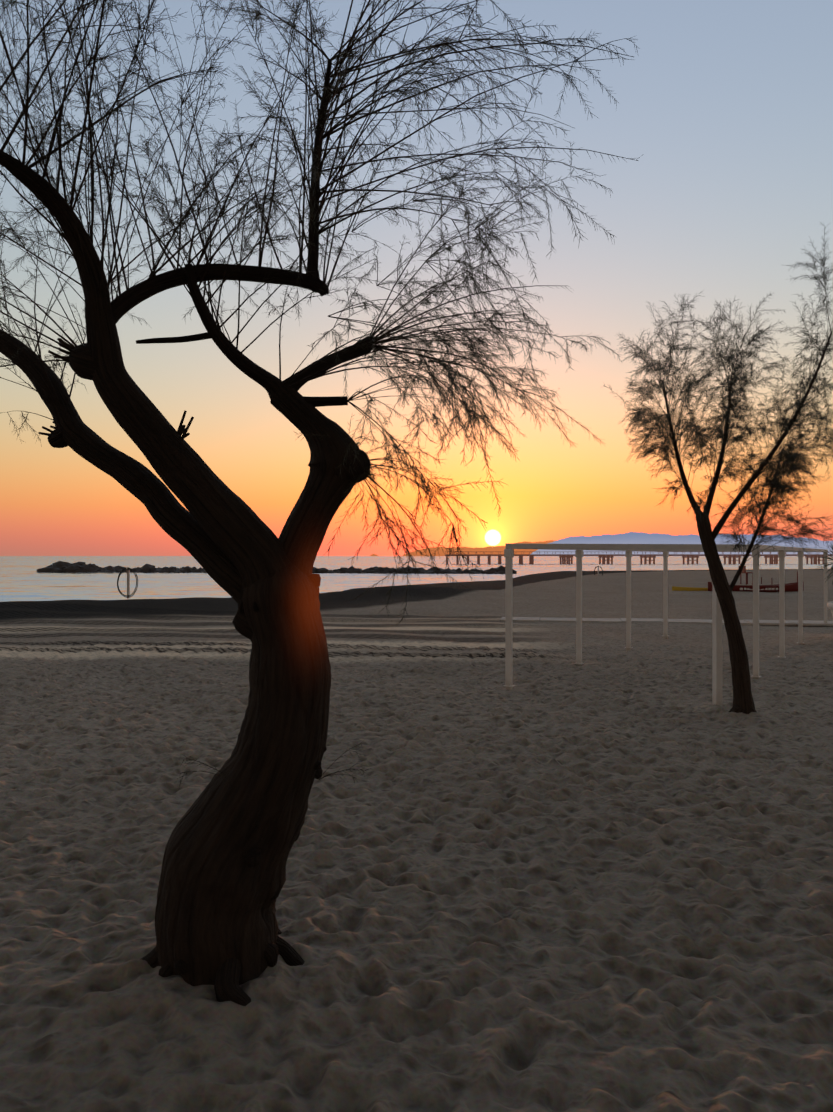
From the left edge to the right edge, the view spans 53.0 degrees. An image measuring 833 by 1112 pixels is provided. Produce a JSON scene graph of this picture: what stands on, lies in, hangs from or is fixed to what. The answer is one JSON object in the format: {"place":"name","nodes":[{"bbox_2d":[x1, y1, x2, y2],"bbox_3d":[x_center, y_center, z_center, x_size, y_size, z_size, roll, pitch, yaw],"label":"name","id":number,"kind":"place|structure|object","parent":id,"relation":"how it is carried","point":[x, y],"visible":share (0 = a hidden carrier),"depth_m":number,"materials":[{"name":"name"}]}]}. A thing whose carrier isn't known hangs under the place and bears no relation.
{"place":"outdoors","nodes":[
{"label":"outdoors","id":0,"kind":"place"},
{"bbox_2d":[0,569,832,1111],"bbox_3d":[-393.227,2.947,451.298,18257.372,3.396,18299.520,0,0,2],"label":"beach ground","id":1,"kind":"structure","parent":0,"point":[556,879],"depth_m":4.51,"materials":[{"name":"grey sand"}]},
{"bbox_2d":[117,567,137,597],"bbox_3d":[-9.413,0.878,27.231,0.701,1.015,0.160,0,0,2],"label":"lifebuoy on post","id":2,"kind":"object","parent":1,"relation":"on","point":[128,595],"visible":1,"depth_m":27.21,"materials":[{"name":"paint"}]},
{"bbox_2d":[0,0,640,1005],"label":"tree","id":3,"kind":"object","parent":1,"relation":"on","point":[234,836],"visible":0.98,"depth_m":3.18,"materials":[{"name":"brown plant"}]},
{"bbox_2d":[445,551,832,563],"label":"pier","id":4,"kind":"structure","parent":1,"relation":"on","point":[564,558],"depth_m":264.68,"materials":[{"name":"brown"}]},
{"bbox_2d":[503,543,827,690],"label":"pergola frames","id":5,"kind":"structure","parent":1,"relation":"on","point":[628,549],"depth_m":12.45,"materials":[{"name":"white paint"}]},
{"bbox_2d":[499,617,832,625],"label":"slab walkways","id":6,"kind":"structure","parent":1,"relation":"on","point":[690,621],"depth_m":20.57,"materials":[{"name":"concrete"}]},
{"bbox_2d":[672,586,707,590],"bbox_3d":[14.122,1.586,39.526,4.000,0.300,0.728,0,0,2],"label":"yellow kayak","id":7,"kind":"object","parent":1,"relation":"on","point":[674,588],"visible":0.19,"depth_m":39.39,"materials":[{"name":"yellow plastic"}]},
{"bbox_2d":[712,583,721,705],"bbox_3d":[3.221,1.060,8.937,0.085,1.552,0.085,0,0,-15],"label":"pergola post","id":8,"kind":"object","parent":1,"relation":"on","point":[716,654],"visible":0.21,"depth_m":8.91,"materials":[{"name":"white paint"}]},
{"bbox_2d":[603,224,832,713],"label":"tree","id":9,"kind":"object","parent":1,"relation":"on","point":[790,456],"visible":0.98,"depth_m":8.36,"materials":[{"name":"brown plant"}]},
{"bbox_2d":[708,566,803,591],"bbox_3d":[15.628,1.081,38.477,4.399,1.270,1.280,0,0,2],"label":"rescue boat","id":10,"kind":"object","parent":1,"relation":"on","point":[789,587],"visible":0.6,"depth_m":38.08,"materials":[{"name":"red paint"}]},
{"bbox_2d":[814,518,832,615],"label":"shrub","id":11,"kind":"object","parent":1,"relation":"on","point":[830,605],"visible":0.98,"depth_m":16.24,"materials":[{"name":"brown plant"}]},
{"bbox_2d":[0,556,832,601],"bbox_3d":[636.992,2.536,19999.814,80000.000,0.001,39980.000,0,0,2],"label":"sea","id":12,"kind":"structure","parent":0,"point":[22,578],"depth_m":121.00,"materials":[{"name":"liquid"}]},
{"bbox_2d":[37,561,516,573],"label":"breakwater","id":13,"kind":"object","parent":12,"relation":"in","point":[60,566],"visible":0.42,"depth_m":126.96,"materials":[{"name":"black stone"}]},
{"bbox_2d":[0,0,832,555],"label":"sky","id":14,"kind":"structure","parent":0,"point":[726,106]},
{"bbox_2d":[403,540,556,555],"bbox_3d":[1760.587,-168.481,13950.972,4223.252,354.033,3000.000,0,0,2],"label":"peninsula hills","id":15,"kind":"structure","parent":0,"point":[486,550],"depth_m":13915.12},
{"bbox_2d":[532,532,832,553],"bbox_3d":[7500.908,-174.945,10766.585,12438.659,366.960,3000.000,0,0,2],"label":"blue hills","id":16,"kind":"structure","parent":0,"point":[639,538],"depth_m":11369.69,"materials":[{"name":"blue"}]},
{"bbox_2d":[584,546,832,553],"bbox_3d":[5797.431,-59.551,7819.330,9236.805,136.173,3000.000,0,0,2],"label":"foothills","id":17,"kind":"structure","parent":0,"point":[616,552],"depth_m":7380.76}
]}

